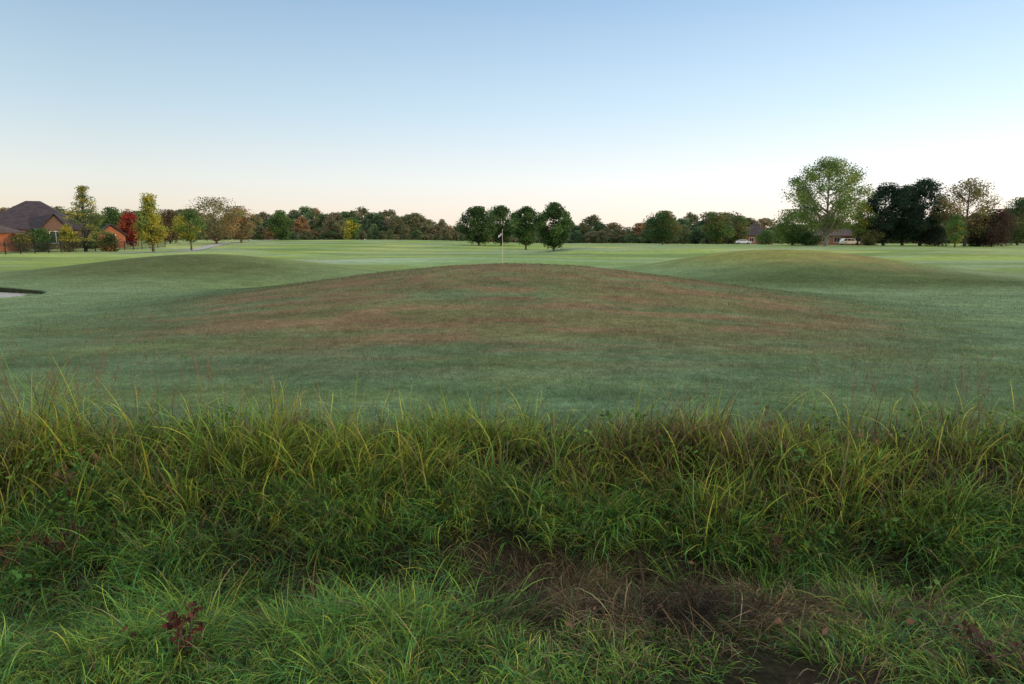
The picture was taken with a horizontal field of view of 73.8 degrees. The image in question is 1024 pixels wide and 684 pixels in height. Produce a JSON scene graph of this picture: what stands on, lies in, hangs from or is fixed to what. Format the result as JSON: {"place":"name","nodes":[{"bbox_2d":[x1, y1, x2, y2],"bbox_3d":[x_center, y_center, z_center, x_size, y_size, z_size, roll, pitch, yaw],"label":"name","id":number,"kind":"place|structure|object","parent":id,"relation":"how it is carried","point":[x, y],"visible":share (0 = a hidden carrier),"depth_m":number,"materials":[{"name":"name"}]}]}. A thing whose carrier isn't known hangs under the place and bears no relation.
{"place":"outdoors","nodes":[
{"label":"outdoors","id":0,"kind":"place"},
{"bbox_2d":[0,201,93,247],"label":"brick house","id":1,"kind":"structure","parent":0,"point":[20,216],"depth_m":106.43,"materials":[{"name":"grey"}]},
{"bbox_2d":[96,223,128,247],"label":"brick house","id":2,"kind":"structure","parent":0,"point":[116,230],"depth_m":108.65,"materials":[{"name":"orange brick"}]},
{"bbox_2d":[126,240,264,252],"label":"cart path","id":3,"kind":"structure","parent":0,"point":[206,247],"depth_m":109.90,"materials":[{"name":"concrete"}]},
{"bbox_2d":[0,240,1023,683],"bbox_3d":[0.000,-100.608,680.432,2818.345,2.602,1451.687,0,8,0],"label":"ground","id":4,"kind":"structure","parent":0,"point":[256,264],"depth_m":9.75,"materials":[{"name":"green plant"}]},
{"bbox_2d":[0,225,26,251],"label":"brick garage","id":5,"kind":"structure","parent":4,"relation":"on","point":[6,233],"depth_m":89.22,"materials":[{"name":"brown brick"}]},
{"bbox_2d":[0,292,26,297],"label":"bunker sand","id":6,"kind":"structure","parent":4,"relation":"on","point":[3,294],"depth_m":22.02,"materials":[{"name":"white sand"}]},
{"bbox_2d":[0,531,38,578],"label":"dried weed","id":7,"kind":"object","parent":4,"relation":"on","point":[7,552],"visible":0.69,"depth_m":4.34,"materials":[{"name":"brown plant"}]},
{"bbox_2d":[10,233,36,251],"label":"garden shrub","id":8,"kind":"object","parent":4,"relation":"on","point":[22,238],"visible":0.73,"depth_m":88.79,"materials":[{"name":"green plant"}]},
{"bbox_2d":[0,286,67,298],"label":"bunker lip","id":9,"kind":"object","parent":4,"relation":"on","point":[22,290],"visible":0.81,"depth_m":21.98,"materials":[{"name":"green plant"}]},
{"bbox_2d":[26,218,59,251],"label":"garden shrub","id":10,"kind":"object","parent":4,"relation":"on","point":[40,238],"visible":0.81,"depth_m":90.55,"materials":[{"name":"green plant"}]},
{"bbox_2d":[23,509,91,560],"bbox_3d":[-2.898,1.292,4.451,0.404,0.318,0.300,0,8,0],"label":"dried weed","id":11,"kind":"object","parent":4,"relation":"on","point":[61,541],"visible":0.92,"depth_m":4.40,"materials":[{"name":"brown plant"}]},
{"bbox_2d":[56,227,81,251],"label":"garden shrub","id":12,"kind":"object","parent":4,"relation":"on","point":[63,237],"visible":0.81,"depth_m":88.66,"materials":[{"name":"yellow plant"}]},
{"bbox_2d":[0,240,165,254],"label":"metal fence","id":13,"kind":"object","parent":4,"relation":"on","point":[73,250],"visible":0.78,"depth_m":85.03,"materials":[{"name":"black metal"}]},
{"bbox_2d":[57,185,111,251],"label":"feathery conifer","id":14,"kind":"object","parent":4,"relation":"on","point":[83,201],"visible":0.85,"depth_m":90.05,"materials":[{"name":"green plant"}]},
{"bbox_2d":[95,233,122,251],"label":"garden shrub","id":15,"kind":"object","parent":4,"relation":"on","point":[108,242],"visible":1,"depth_m":88.63,"materials":[{"name":"green plant"}]},
{"bbox_2d":[98,207,126,231],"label":"dark tree","id":16,"kind":"object","parent":4,"relation":"on","point":[113,218],"visible":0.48,"depth_m":125.41,"materials":[{"name":"green plant"}]},
{"bbox_2d":[117,212,140,245],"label":"red tree","id":17,"kind":"object","parent":4,"relation":"on","point":[124,226],"visible":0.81,"depth_m":115.56,"materials":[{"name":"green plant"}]},
{"bbox_2d":[129,192,170,251],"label":"young tree","id":18,"kind":"object","parent":4,"relation":"on","point":[148,217],"visible":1,"depth_m":86.10,"materials":[{"name":"yellow plant"}]},
{"bbox_2d":[155,209,181,243],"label":"orange tree","id":19,"kind":"object","parent":4,"relation":"on","point":[168,216],"visible":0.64,"depth_m":137.40,"materials":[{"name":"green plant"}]},
{"bbox_2d":[159,600,202,657],"bbox_3d":[-1.359,1.207,2.820,0.168,0.244,0.206,5,10,31],"label":"dried weed","id":20,"kind":"object","parent":4,"relation":"on","point":[175,623],"visible":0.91,"depth_m":2.81,"materials":[{"name":"brown plant"}]},
{"bbox_2d":[171,209,204,249],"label":"young tree","id":21,"kind":"object","parent":4,"relation":"on","point":[186,232],"visible":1,"depth_m":96.14,"materials":[{"name":"green plant"}]},
{"bbox_2d":[183,197,248,243],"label":"bronze tree","id":22,"kind":"object","parent":4,"relation":"on","point":[220,228],"visible":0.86,"depth_m":132.32,"materials":[{"name":"brown plant"}]},
{"bbox_2d":[221,200,256,242],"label":"bronze tree","id":23,"kind":"object","parent":4,"relation":"on","point":[240,235],"visible":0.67,"depth_m":147.50,"materials":[{"name":"brown plant"}]},
{"bbox_2d":[248,214,264,234],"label":"tree","id":24,"kind":"object","parent":4,"relation":"on","point":[256,220],"visible":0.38,"depth_m":270.42,"materials":[{"name":"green plant"}]},
{"bbox_2d":[251,225,265,239],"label":"treeline tree","id":25,"kind":"object","parent":4,"relation":"on","point":[260,229],"visible":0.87,"depth_m":234.08,"materials":[{"name":"green plant"}]},
{"bbox_2d":[255,211,270,221],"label":"tree","id":26,"kind":"object","parent":4,"relation":"on","point":[263,215],"visible":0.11,"depth_m":298.30,"materials":[{"name":"green plant"}]},
{"bbox_2d":[262,226,278,239],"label":"treeline tree","id":27,"kind":"object","parent":4,"relation":"on","point":[267,233],"visible":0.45,"depth_m":230.25,"materials":[{"name":"brown plant"}]},
{"bbox_2d":[266,210,292,239],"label":"green tree","id":28,"kind":"object","parent":4,"relation":"on","point":[279,228],"visible":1,"depth_m":186.05,"materials":[{"name":"green plant"}]},
{"bbox_2d":[292,216,311,233],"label":"tree","id":29,"kind":"object","parent":4,"relation":"on","point":[302,221],"visible":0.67,"depth_m":256.13,"materials":[{"name":"brown plant"}]},
{"bbox_2d":[299,230,311,239],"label":"treeline tree","id":30,"kind":"object","parent":4,"relation":"on","point":[306,234],"visible":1,"depth_m":231.67,"materials":[{"name":"green plant"}]},
{"bbox_2d":[291,206,321,232],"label":"tree","id":31,"kind":"object","parent":4,"relation":"on","point":[305,212],"visible":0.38,"depth_m":289.81,"materials":[{"name":"green plant"}]},
{"bbox_2d":[311,212,325,238],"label":"tree","id":32,"kind":"object","parent":4,"relation":"on","point":[320,218],"visible":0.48,"depth_m":282.07,"materials":[{"name":"green plant"}]},
{"bbox_2d":[318,219,344,239],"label":"tree","id":33,"kind":"object","parent":4,"relation":"on","point":[326,230],"visible":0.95,"depth_m":242.87,"materials":[{"name":"green plant"}]},
{"bbox_2d":[321,212,346,233],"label":"tree","id":34,"kind":"object","parent":4,"relation":"on","point":[336,216],"visible":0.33,"depth_m":280.82,"materials":[{"name":"green plant"}]},
{"bbox_2d":[337,211,358,224],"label":"tree","id":35,"kind":"object","parent":4,"relation":"on","point":[345,214],"visible":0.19,"depth_m":300.31,"materials":[{"name":"green plant"}]},
{"bbox_2d":[341,216,361,239],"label":"green tree","id":36,"kind":"object","parent":4,"relation":"on","point":[351,226],"visible":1,"depth_m":226.41,"materials":[{"name":"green plant"}]},
{"bbox_2d":[350,206,369,239],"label":"tree","id":37,"kind":"object","parent":4,"relation":"on","point":[358,213],"visible":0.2,"depth_m":305.93,"materials":[{"name":"green plant"}]},
{"bbox_2d":[366,224,379,239],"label":"treeline tree","id":38,"kind":"object","parent":4,"relation":"on","point":[372,228],"visible":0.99,"depth_m":233.49,"materials":[{"name":"green plant"}]},
{"bbox_2d":[355,212,394,239],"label":"tree","id":39,"kind":"object","parent":4,"relation":"on","point":[374,218],"visible":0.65,"depth_m":260.27,"materials":[{"name":"green plant"}]},
{"bbox_2d":[367,209,399,231],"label":"tree","id":40,"kind":"object","parent":4,"relation":"on","point":[388,213],"visible":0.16,"depth_m":275.73,"materials":[{"name":"green plant"}]},
{"bbox_2d":[377,215,394,239],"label":"tree","id":41,"kind":"object","parent":4,"relation":"on","point":[387,221],"visible":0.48,"depth_m":261.69,"materials":[{"name":"green plant"}]},
{"bbox_2d":[386,229,393,239],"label":"treeline tree","id":42,"kind":"object","parent":4,"relation":"on","point":[389,235],"visible":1,"depth_m":231.36,"materials":[{"name":"green plant"}]},
{"bbox_2d":[388,215,404,239],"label":"tree","id":43,"kind":"object","parent":4,"relation":"on","point":[396,219],"visible":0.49,"depth_m":266.12,"materials":[{"name":"green plant"}]},
{"bbox_2d":[398,226,409,239],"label":"treeline tree","id":44,"kind":"object","parent":4,"relation":"on","point":[404,233],"visible":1,"depth_m":234.60,"materials":[{"name":"green plant"}]},
{"bbox_2d":[400,212,432,234],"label":"tree","id":45,"kind":"object","parent":4,"relation":"on","point":[411,223],"visible":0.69,"depth_m":253.07,"materials":[{"name":"green plant"}]},
{"bbox_2d":[410,230,423,239],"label":"treeline tree","id":46,"kind":"object","parent":4,"relation":"on","point":[417,235],"visible":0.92,"depth_m":242.40,"materials":[{"name":"green plant"}]},
{"bbox_2d":[427,225,443,234],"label":"tree","id":47,"kind":"object","parent":4,"relation":"on","point":[433,231],"visible":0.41,"depth_m":255.42,"materials":[{"name":"brown plant"}]},
{"bbox_2d":[436,228,451,240],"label":"treeline tree","id":48,"kind":"object","parent":4,"relation":"on","point":[441,234],"visible":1,"depth_m":233.89,"materials":[{"name":"green plant"}]},
{"bbox_2d":[456,206,499,245],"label":"oak tree","id":49,"kind":"object","parent":4,"relation":"on","point":[474,218],"visible":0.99,"depth_m":138.83,"materials":[{"name":"green plant"}]},
{"bbox_2d":[498,229,502,261],"bbox_3d":[-0.763,-6.312,45.568,0.362,2.409,0.155,0,8,0],"label":"golf flagstick","id":50,"kind":"object","parent":4,"relation":"on","point":[500,236],"visible":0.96,"depth_m":45.47,"materials":[{"name":"paint"}]},
{"bbox_2d":[488,205,515,245],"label":"oak tree","id":51,"kind":"object","parent":4,"relation":"on","point":[502,211],"visible":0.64,"depth_m":144.72,"materials":[{"name":"green plant"}]},
{"bbox_2d":[0,476,1019,648],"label":"leaf litter","id":52,"kind":"object","parent":4,"relation":"on","point":[910,621],"visible":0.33,"depth_m":3.18,"materials":[{"name":"brown plant"}]},
{"bbox_2d":[0,342,1023,565],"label":"tall grass","id":53,"kind":"structure","parent":4,"relation":"on","point":[353,445],"depth_m":5.17,"materials":[{"name":"green plant"}]},
{"bbox_2d":[0,428,1023,655],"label":"ditch grass","id":54,"kind":"structure","parent":4,"relation":"on","point":[1004,566],"depth_m":4.55,"materials":[{"name":"green plant"}]},
{"bbox_2d":[0,556,1023,683],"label":"meadow grass","id":55,"kind":"structure","parent":4,"relation":"on","point":[120,644],"depth_m":2.82,"materials":[{"name":"green plant"}]},
{"bbox_2d":[0,450,1023,683],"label":"dead grass","id":56,"kind":"structure","parent":4,"relation":"on","point":[618,607],"depth_m":3.48,"materials":[{"name":"plant"}]},
{"bbox_2d":[0,401,1023,629],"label":"broad leaf weeds","id":57,"kind":"object","parent":4,"relation":"on","point":[13,570],"visible":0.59,"depth_m":5.01,"materials":[{"name":"green plant"}]},
{"bbox_2d":[0,310,1023,491],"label":"seed stalks","id":58,"kind":"object","parent":4,"relation":"on","point":[254,390],"visible":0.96,"depth_m":5.35,"materials":[{"name":"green plant"}]},
{"bbox_2d":[0,262,1023,447],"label":"turf blades","id":59,"kind":"object","parent":4,"relation":"on","point":[789,292],"visible":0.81,"depth_m":10.18,"materials":[{"name":"green plant"}]},
{"bbox_2d":[509,206,538,249],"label":"oak tree","id":60,"kind":"object","parent":4,"relation":"on","point":[524,232],"visible":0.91,"depth_m":109.69,"materials":[{"name":"green plant"}]},
{"bbox_2d":[532,202,573,250],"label":"oak tree","id":61,"kind":"object","parent":4,"relation":"on","point":[556,235],"visible":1,"depth_m":85.88,"materials":[{"name":"green plant"}]},
{"bbox_2d":[566,222,582,236],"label":"tree","id":62,"kind":"object","parent":4,"relation":"on","point":[576,227],"visible":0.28,"depth_m":270.55,"materials":[{"name":"green plant"}]},
{"bbox_2d":[568,230,585,242],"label":"treeline tree","id":63,"kind":"object","parent":4,"relation":"on","point":[576,232],"visible":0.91,"depth_m":241.99,"materials":[{"name":"green plant"}]},
{"bbox_2d":[578,214,600,236],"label":"tree","id":64,"kind":"object","parent":4,"relation":"on","point":[587,221],"visible":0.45,"depth_m":274.69,"materials":[{"name":"green plant"}]},
{"bbox_2d":[585,231,599,242],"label":"treeline tree","id":65,"kind":"object","parent":4,"relation":"on","point":[593,234],"visible":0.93,"depth_m":241.41,"materials":[{"name":"green plant"}]},
{"bbox_2d":[586,221,611,236],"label":"tree","id":66,"kind":"object","parent":4,"relation":"on","point":[598,226],"visible":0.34,"depth_m":263.60,"materials":[{"name":"green plant"}]},
{"bbox_2d":[177,223,1023,243],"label":"undergrowth","id":67,"kind":"object","parent":4,"relation":"on","point":[410,237],"visible":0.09,"depth_m":246.17,"materials":[{"name":"green plant"}]},
{"bbox_2d":[594,230,607,242],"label":"treeline tree","id":68,"kind":"object","parent":4,"relation":"on","point":[602,239],"visible":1,"depth_m":238.94,"materials":[{"name":"green plant"}]},
{"bbox_2d":[601,222,624,242],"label":"tree","id":69,"kind":"object","parent":4,"relation":"on","point":[613,226],"visible":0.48,"depth_m":252.62,"materials":[{"name":"brown plant"}]},
{"bbox_2d":[610,229,626,242],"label":"treeline tree","id":70,"kind":"object","parent":4,"relation":"on","point":[614,235],"visible":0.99,"depth_m":243.95,"materials":[{"name":"green plant"}]},
{"bbox_2d":[626,233,639,242],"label":"treeline tree","id":71,"kind":"object","parent":4,"relation":"on","point":[633,240],"visible":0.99,"depth_m":234.67,"materials":[{"name":"green plant"}]},
{"bbox_2d":[627,223,644,242],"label":"tree","id":72,"kind":"object","parent":4,"relation":"on","point":[637,226],"visible":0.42,"depth_m":254.05,"materials":[{"name":"brown plant"}]},
{"bbox_2d":[639,229,654,243],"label":"treeline tree","id":73,"kind":"object","parent":4,"relation":"on","point":[647,240],"visible":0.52,"depth_m":231.17,"materials":[{"name":"green plant"}]},
{"bbox_2d":[641,210,684,244],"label":"round tree","id":74,"kind":"object","parent":4,"relation":"on","point":[663,223],"visible":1,"depth_m":195.45,"materials":[{"name":"green plant"}]},
{"bbox_2d":[675,218,692,236],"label":"tree","id":75,"kind":"object","parent":4,"relation":"on","point":[681,221],"visible":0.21,"depth_m":288.59,"materials":[{"name":"green plant"}]},
{"bbox_2d":[677,224,691,243],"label":"tree","id":76,"kind":"object","parent":4,"relation":"on","point":[686,236],"visible":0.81,"depth_m":230.32,"materials":[{"name":"green plant"}]},
{"bbox_2d":[684,212,699,237],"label":"tree","id":77,"kind":"object","parent":4,"relation":"on","point":[691,217],"visible":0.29,"depth_m":305.06,"materials":[{"name":"green plant"}]},
{"bbox_2d":[689,226,704,243],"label":"treeline tree","id":78,"kind":"object","parent":4,"relation":"on","point":[696,230],"visible":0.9,"depth_m":233.76,"materials":[{"name":"green plant"}]},
{"bbox_2d":[690,220,707,236],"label":"tree","id":79,"kind":"object","parent":4,"relation":"on","point":[701,222],"visible":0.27,"depth_m":258.22,"materials":[{"name":"green plant"}]},
{"bbox_2d":[695,212,716,242],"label":"tree","id":80,"kind":"object","parent":4,"relation":"on","point":[703,216],"visible":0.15,"depth_m":258.05,"materials":[{"name":"green plant"}]},
{"bbox_2d":[700,212,736,243],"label":"green tree","id":81,"kind":"object","parent":4,"relation":"on","point":[718,224],"visible":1,"depth_m":210.37,"materials":[{"name":"green plant"}]},
{"bbox_2d":[722,222,735,243],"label":"tree","id":82,"kind":"object","parent":4,"relation":"on","point":[726,240],"visible":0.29,"depth_m":234.32,"materials":[{"name":"green plant"}]},
{"bbox_2d":[730,216,752,242],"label":"green tree","id":83,"kind":"object","parent":4,"relation":"on","point":[738,223],"visible":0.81,"depth_m":216.27,"materials":[{"name":"green plant"}]},
{"bbox_2d":[740,217,763,227],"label":"tree","id":84,"kind":"object","parent":4,"relation":"on","point":[751,220],"visible":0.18,"depth_m":252.10,"materials":[{"name":"green plant"}]},
{"bbox_2d":[735,224,772,243],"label":"brick house","id":85,"kind":"structure","parent":4,"relation":"on","point":[756,228],"depth_m":221.50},
{"bbox_2d":[752,218,777,233],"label":"tree","id":86,"kind":"object","parent":4,"relation":"on","point":[764,222],"visible":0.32,"depth_m":250.64,"materials":[{"name":"brown plant"}]},
{"bbox_2d":[753,230,777,244],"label":"shrub","id":87,"kind":"object","parent":4,"relation":"on","point":[765,236],"visible":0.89,"depth_m":196.96,"materials":[{"name":"green plant"}]},
{"bbox_2d":[758,523,792,567],"bbox_3d":[1.772,1.391,4.590,0.193,0.304,0.288,0,8,0],"label":"dried weed","id":88,"kind":"object","parent":4,"relation":"on","point":[778,556],"visible":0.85,"depth_m":4.58,"materials":[{"name":"brown plant"}]},
{"bbox_2d":[769,209,816,244],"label":"bushy tree","id":89,"kind":"object","parent":4,"relation":"on","point":[794,232],"visible":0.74,"depth_m":161.34,"materials":[{"name":"green plant"}]},
{"bbox_2d":[794,231,823,245],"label":"shrub","id":90,"kind":"object","parent":4,"relation":"on","point":[806,237],"visible":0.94,"depth_m":157.62,"materials":[{"name":"green plant"}]},
{"bbox_2d":[780,156,879,245],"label":"sycamore tree","id":91,"kind":"object","parent":4,"relation":"on","point":[831,220],"visible":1,"depth_m":145.02,"materials":[{"name":"green plant"}]},
{"bbox_2d":[810,229,862,244],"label":"brick house","id":92,"kind":"structure","parent":4,"relation":"on","point":[847,233],"depth_m":183.77,"materials":[{"name":"brown brick"}]},
{"bbox_2d":[839,238,859,244],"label":"parked car","id":93,"kind":"object","parent":4,"relation":"on","point":[846,241],"visible":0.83,"depth_m":169.34,"materials":[{"name":"white paint"}]},
{"bbox_2d":[844,200,878,244],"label":"bushy tree","id":94,"kind":"object","parent":4,"relation":"on","point":[859,230],"visible":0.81,"depth_m":161.39,"materials":[{"name":"green plant"}]},
{"bbox_2d":[859,230,886,245],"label":"shrub","id":95,"kind":"object","parent":4,"relation":"on","point":[870,237],"visible":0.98,"depth_m":159.39,"materials":[{"name":"green plant"}]},
{"bbox_2d":[857,182,909,245],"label":"evergreen oak","id":96,"kind":"object","parent":4,"relation":"on","point":[885,194],"visible":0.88,"depth_m":160.57,"materials":[{"name":"green plant"}]},
{"bbox_2d":[881,183,926,244],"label":"evergreen oak","id":97,"kind":"object","parent":4,"relation":"on","point":[901,239],"visible":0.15,"depth_m":168.46,"materials":[{"name":"green plant"}]},
{"bbox_2d":[895,177,954,245],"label":"evergreen oak","id":98,"kind":"object","parent":4,"relation":"on","point":[917,222],"visible":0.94,"depth_m":155.71,"materials":[{"name":"green plant"}]},
{"bbox_2d":[910,227,950,245],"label":"shrub","id":99,"kind":"object","parent":4,"relation":"on","point":[940,236],"visible":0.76,"depth_m":155.12,"materials":[{"name":"green plant"}]},
{"bbox_2d":[943,214,969,246],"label":"tree","id":100,"kind":"object","parent":4,"relation":"on","point":[955,237],"visible":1,"depth_m":137.75,"materials":[{"name":"green plant"}]},
{"bbox_2d":[930,177,1002,246],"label":"locust tree","id":101,"kind":"object","parent":4,"relation":"on","point":[956,208],"visible":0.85,"depth_m":146.79,"materials":[{"name":"brown plant"}]},
{"bbox_2d":[961,232,993,246],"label":"shrub","id":102,"kind":"object","parent":4,"relation":"on","point":[972,242],"visible":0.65,"depth_m":149.40,"materials":[{"name":"green plant"}]},
{"bbox_2d":[936,610,1023,669],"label":"dried weed","id":103,"kind":"object","parent":4,"relation":"on","point":[970,629],"visible":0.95,"depth_m":2.78,"materials":[{"name":"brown plant"}]},
{"bbox_2d":[970,209,1023,246],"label":"dark red tree","id":104,"kind":"object","parent":4,"relation":"on","point":[994,233],"visible":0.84,"depth_m":146.36,"materials":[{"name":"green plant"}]},
{"bbox_2d":[1000,197,1023,244],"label":"dark tree","id":105,"kind":"object","parent":4,"relation":"on","point":[1018,207],"visible":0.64,"depth_m":171.73,"materials":[{"name":"green plant"}]},
{"bbox_2d":[0,0,1023,239],"label":"sky","id":106,"kind":"structure","parent":0,"point":[622,112],"materials":[{"name":"blue"}]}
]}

